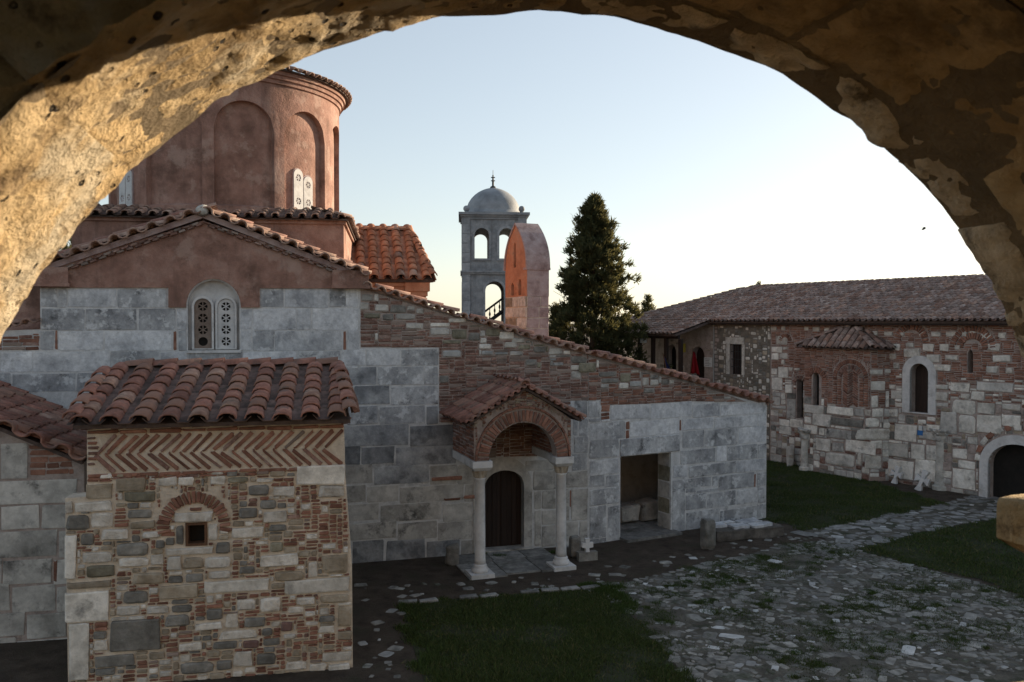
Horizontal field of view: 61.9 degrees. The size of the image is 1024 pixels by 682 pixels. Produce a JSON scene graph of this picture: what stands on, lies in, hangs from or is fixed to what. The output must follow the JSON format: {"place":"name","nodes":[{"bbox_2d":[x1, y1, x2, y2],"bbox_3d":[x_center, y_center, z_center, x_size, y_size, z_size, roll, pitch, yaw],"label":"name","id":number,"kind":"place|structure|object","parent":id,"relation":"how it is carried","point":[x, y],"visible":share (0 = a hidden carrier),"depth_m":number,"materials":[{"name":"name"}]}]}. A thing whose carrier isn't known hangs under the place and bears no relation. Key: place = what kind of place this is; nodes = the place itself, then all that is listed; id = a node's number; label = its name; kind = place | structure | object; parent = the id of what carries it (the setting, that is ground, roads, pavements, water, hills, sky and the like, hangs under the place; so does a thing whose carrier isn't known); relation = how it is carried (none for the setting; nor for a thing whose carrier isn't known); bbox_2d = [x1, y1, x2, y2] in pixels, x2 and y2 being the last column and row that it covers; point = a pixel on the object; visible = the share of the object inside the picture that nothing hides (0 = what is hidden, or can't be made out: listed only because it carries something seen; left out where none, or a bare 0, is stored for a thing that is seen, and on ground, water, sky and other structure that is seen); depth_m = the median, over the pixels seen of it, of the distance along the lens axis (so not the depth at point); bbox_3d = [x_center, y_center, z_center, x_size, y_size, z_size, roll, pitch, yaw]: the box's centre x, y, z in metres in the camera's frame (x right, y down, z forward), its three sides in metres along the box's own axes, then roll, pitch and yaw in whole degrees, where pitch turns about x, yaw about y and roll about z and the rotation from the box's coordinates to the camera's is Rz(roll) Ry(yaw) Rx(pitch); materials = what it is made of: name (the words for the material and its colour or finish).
{"place":"outdoors","nodes":[
{"label":"outdoors","id":0,"kind":"place"},
{"bbox_2d":[0,0,1023,681],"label":"stone arch","id":1,"kind":"structure","parent":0,"point":[100,100],"depth_m":1.55,"materials":[{"name":"beige stone"}]},
{"bbox_2d":[0,324,1023,681],"bbox_3d":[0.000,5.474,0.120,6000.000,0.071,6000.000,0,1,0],"label":"ground","id":2,"kind":"structure","parent":0,"point":[382,650],"depth_m":17.77,"materials":[{"name":"grey stone"}]},
{"bbox_2d":[0,380,86,642],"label":"side building","id":3,"kind":"structure","parent":2,"relation":"on","point":[43,460],"depth_m":14.71,"materials":[{"name":"grey stone"}]},
{"bbox_2d":[61,236,71,249],"bbox_3d":[-17.742,-1.579,34.417,7.062,13.211,6.885,0,1,0],"label":"distant tree","id":4,"kind":"object","parent":2,"relation":"on","point":[67,246],"depth_m":33.05,"materials":[{"name":"green plant"}]},
{"bbox_2d":[62,357,359,681],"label":"side chapel","id":5,"kind":"structure","parent":2,"relation":"on","point":[207,535],"depth_m":13.17,"materials":[{"name":"brown stone"}]},
{"bbox_2d":[185,522,206,545],"bbox_3d":[-4.865,2.960,13.212,0.319,0.360,0.265,0,1,-11],"label":"small window","id":6,"kind":"structure","parent":5,"relation":"in","point":[195,532],"depth_m":13.18,"materials":[{"name":"brown wood"}]},
{"bbox_2d":[0,66,773,579],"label":"church","id":7,"kind":"structure","parent":2,"relation":"on","point":[224,226],"depth_m":20.04,"materials":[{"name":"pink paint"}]},
{"bbox_2d":[187,281,240,352],"bbox_3d":[-6.493,-0.557,18.590,1.140,1.625,0.270,0,1,-17],"label":"church window","id":8,"kind":"structure","parent":7,"relation":"in","point":[213,306],"depth_m":18.60,"materials":[{"name":"stone"}]},
{"bbox_2d":[485,470,520,546],"bbox_3d":[-0.254,4.015,20.711,1.087,1.946,0.105,0,1,-17],"label":"church door","id":9,"kind":"structure","parent":7,"relation":"in","point":[502,488],"depth_m":20.69,"materials":[{"name":"brown wood"}]},
{"bbox_2d":[504,223,550,335],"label":"belfry gable","id":10,"kind":"structure","parent":7,"relation":"on","point":[527,268],"depth_m":26.24,"materials":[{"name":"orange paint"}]},
{"bbox_2d":[445,543,459,565],"bbox_3d":[-1.346,4.856,19.378,0.361,0.506,0.265,0,1,-19],"label":"carved fragment","id":11,"kind":"object","parent":2,"relation":"on","point":[452,555],"visible":1,"depth_m":19.27,"materials":[{"name":"stone"}]},
{"bbox_2d":[459,175,529,323],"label":"bell tower","id":12,"kind":"structure","parent":2,"relation":"on","point":[492,213],"depth_m":39.99,"materials":[{"name":"stone"}]},
{"bbox_2d":[549,301,566,339],"bbox_3d":[1.983,1.607,37.423,2.882,6.745,3.032,1,1,22],"label":"conifer tree","id":13,"kind":"object","parent":2,"relation":"on","point":[552,307],"visible":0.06,"depth_m":37.33,"materials":[{"name":"green plant"}]},
{"bbox_2d":[569,535,580,557],"bbox_3d":[1.475,4.815,19.952,0.260,0.507,0.214,0,1,-19],"label":"carved fragment","id":14,"kind":"object","parent":2,"relation":"on","point":[574,544],"visible":0.88,"depth_m":19.86,"materials":[{"name":"stone"}]},
{"bbox_2d":[577,538,597,561],"bbox_3d":[1.740,4.824,19.747,0.460,0.530,0.160,0,1,-17],"label":"cross stone","id":15,"kind":"object","parent":2,"relation":"on","point":[586,554],"visible":1,"depth_m":19.69,"materials":[{"name":"stone"}]},
{"bbox_2d":[549,191,672,368],"bbox_3d":[3.332,-0.680,36.140,7.346,11.398,7.173,0,1,-13],"label":"conifer tree","id":16,"kind":"object","parent":2,"relation":"on","point":[584,276],"visible":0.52,"depth_m":35.27,"materials":[{"name":"green plant"}]},
{"bbox_2d":[629,293,656,357],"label":"distant tree","id":17,"kind":"object","parent":2,"relation":"on","point":[646,305],"visible":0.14,"depth_m":51.82,"materials":[{"name":"green plant"}]},
{"bbox_2d":[700,518,715,548],"bbox_3d":[4.761,4.689,20.703,0.324,0.747,0.301,0,1,-21],"label":"stone stump","id":18,"kind":"object","parent":2,"relation":"on","point":[707,533],"visible":1,"depth_m":20.60,"materials":[{"name":"stone"}]},
{"bbox_2d":[715,517,783,541],"bbox_3d":[5.960,4.852,22.028,1.984,0.358,0.886,0,1,-17],"label":"stone bench","id":19,"kind":"object","parent":2,"relation":"on","point":[744,529],"visible":0.93,"depth_m":21.72,"materials":[{"name":"grey stone"}]},
{"bbox_2d":[584,274,1023,497],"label":"refectory","id":20,"kind":"structure","parent":2,"relation":"on","point":[864,379],"depth_m":29.86,"materials":[{"name":"brown stone"}]},
{"bbox_2d":[663,354,669,368],"bbox_3d":[6.357,1.175,34.634,0.505,1.343,0.139,0,1,0],"label":"blue flag","id":21,"kind":"object","parent":20,"relation":"attached to","point":[666,365],"visible":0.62,"depth_m":34.61,"materials":[{"name":"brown fabric"}]},
{"bbox_2d":[672,347,675,369],"bbox_3d":[7.463,1.106,38.621,0.040,1.900,0.580,-1,1,-33],"label":"portico door","id":22,"kind":"structure","parent":20,"relation":"in","point":[673,350],"depth_m":38.72,"materials":[{"name":"black wood"}]},
{"bbox_2d":[689,348,699,374],"bbox_3d":[7.400,1.066,34.631,0.503,1.558,0.139,0,1,0],"label":"red flag","id":23,"kind":"object","parent":20,"relation":"attached to","point":[694,368],"visible":0.99,"depth_m":34.62,"materials":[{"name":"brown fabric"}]},
{"bbox_2d":[697,347,703,377],"bbox_3d":[8.354,1.260,37.261,0.040,2.050,0.762,-1,1,-33],"label":"portico door","id":24,"kind":"structure","parent":20,"relation":"in","point":[700,353],"depth_m":37.36,"materials":[{"name":"brown wood"}]},
{"bbox_2d":[704,357,711,366],"bbox_3d":[8.395,0.904,36.512,0.023,0.406,0.460,-1,1,-33],"label":"wall sign","id":25,"kind":"object","parent":20,"relation":"attached to","point":[707,361],"visible":1,"depth_m":36.53,"materials":[{"name":"white"}]},
{"bbox_2d":[731,344,741,374],"bbox_3d":[9.381,0.753,35.354,0.215,1.258,0.633,-1,1,-33],"label":"barred window","id":26,"kind":"structure","parent":20,"relation":"in","point":[737,348],"depth_m":35.42,"materials":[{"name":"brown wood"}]},
{"bbox_2d":[802,381,802,417],"bbox_3d":[11.279,2.168,32.805,0.040,1.572,0.295,-1,1,-33],"label":"slit window","id":27,"kind":"structure","parent":20,"relation":"in","point":[802,381],"depth_m":32.90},
{"bbox_2d":[915,364,927,412],"bbox_3d":[13.916,1.576,28.756,0.040,1.662,0.660,-1,1,-33],"label":"upper door","id":28,"kind":"structure","parent":20,"relation":"in","point":[921,378],"depth_m":28.83,"materials":[{"name":"brown wood"}]},
{"bbox_2d":[587,539,1023,681],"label":"cobbled yard","id":29,"kind":"structure","parent":2,"relation":"on","point":[1003,661],"depth_m":15.62,"materials":[{"name":"grey stone"}]},
{"bbox_2d":[594,540,1023,681],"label":"moss tufts","id":30,"kind":"object","parent":29,"relation":"on","point":[856,606],"visible":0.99,"depth_m":16.41,"materials":[{"name":"green plant"}]},
{"bbox_2d":[890,466,903,483],"bbox_3d":[13.141,4.583,29.156,0.256,0.636,0.424,-1,1,-33],"label":"stone cross","id":31,"kind":"object","parent":2,"relation":"on","point":[896,473],"visible":1,"depth_m":29.11,"materials":[{"name":"stone"}]},
{"bbox_2d":[914,470,931,490],"bbox_3d":[13.433,4.579,27.918,0.296,0.744,0.510,-1,2,-41],"label":"stone cross","id":32,"kind":"object","parent":2,"relation":"on","point":[922,479],"visible":0.99,"depth_m":27.87,"materials":[{"name":"stone"}]},
{"bbox_2d":[929,428,948,490],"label":"stone column","id":33,"kind":"structure","parent":2,"relation":"on","point":[940,436],"depth_m":27.91,"materials":[{"name":"grey stone"}]},
{"bbox_2d":[59,10,984,323],"label":"sky","id":34,"kind":"structure","parent":0,"point":[718,171],"materials":[{"name":"blue"}]},
{"bbox_2d":[393,583,700,681],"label":"lawn","id":35,"kind":"structure","parent":0,"point":[605,666],"depth_m":14.54,"materials":[{"name":"plant"}]},
{"bbox_2d":[393,600,450,681],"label":"young grass","id":36,"kind":"structure","parent":35,"relation":"on","point":[428,650],"depth_m":14.39,"materials":[{"name":"green plant"}]},
{"bbox_2d":[576,580,640,614],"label":"young grass","id":37,"kind":"structure","parent":35,"relation":"on","point":[622,596],"depth_m":17.09,"materials":[{"name":"green plant"}]},
{"bbox_2d":[758,460,948,530],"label":"lawn","id":38,"kind":"structure","parent":0,"point":[821,503],"depth_m":26.15,"materials":[{"name":"plant"}]},
{"bbox_2d":[786,446,793,465],"bbox_3d":[10.644,4.423,32.700,0.295,0.840,0.356,0,1,0],"label":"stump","id":39,"kind":"object","parent":38,"relation":"on","point":[790,455],"visible":0.92,"depth_m":32.58,"materials":[{"name":"grey stone"}]},
{"bbox_2d":[797,427,810,470],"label":"stone column","id":40,"kind":"structure","parent":38,"relation":"on","point":[804,437],"depth_m":31.57,"materials":[{"name":"grey stone"}]},
{"bbox_2d":[790,495,999,548],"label":"stone path","id":41,"kind":"structure","parent":0,"point":[972,508],"depth_m":23.33,"materials":[{"name":"grey stone"}]},
{"bbox_2d":[854,517,1023,594],"bbox_3d":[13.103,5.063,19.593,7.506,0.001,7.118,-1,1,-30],"label":"lawn","id":42,"kind":"structure","parent":0,"point":[991,546],"depth_m":20.45,"materials":[{"name":"plant"}]}
]}

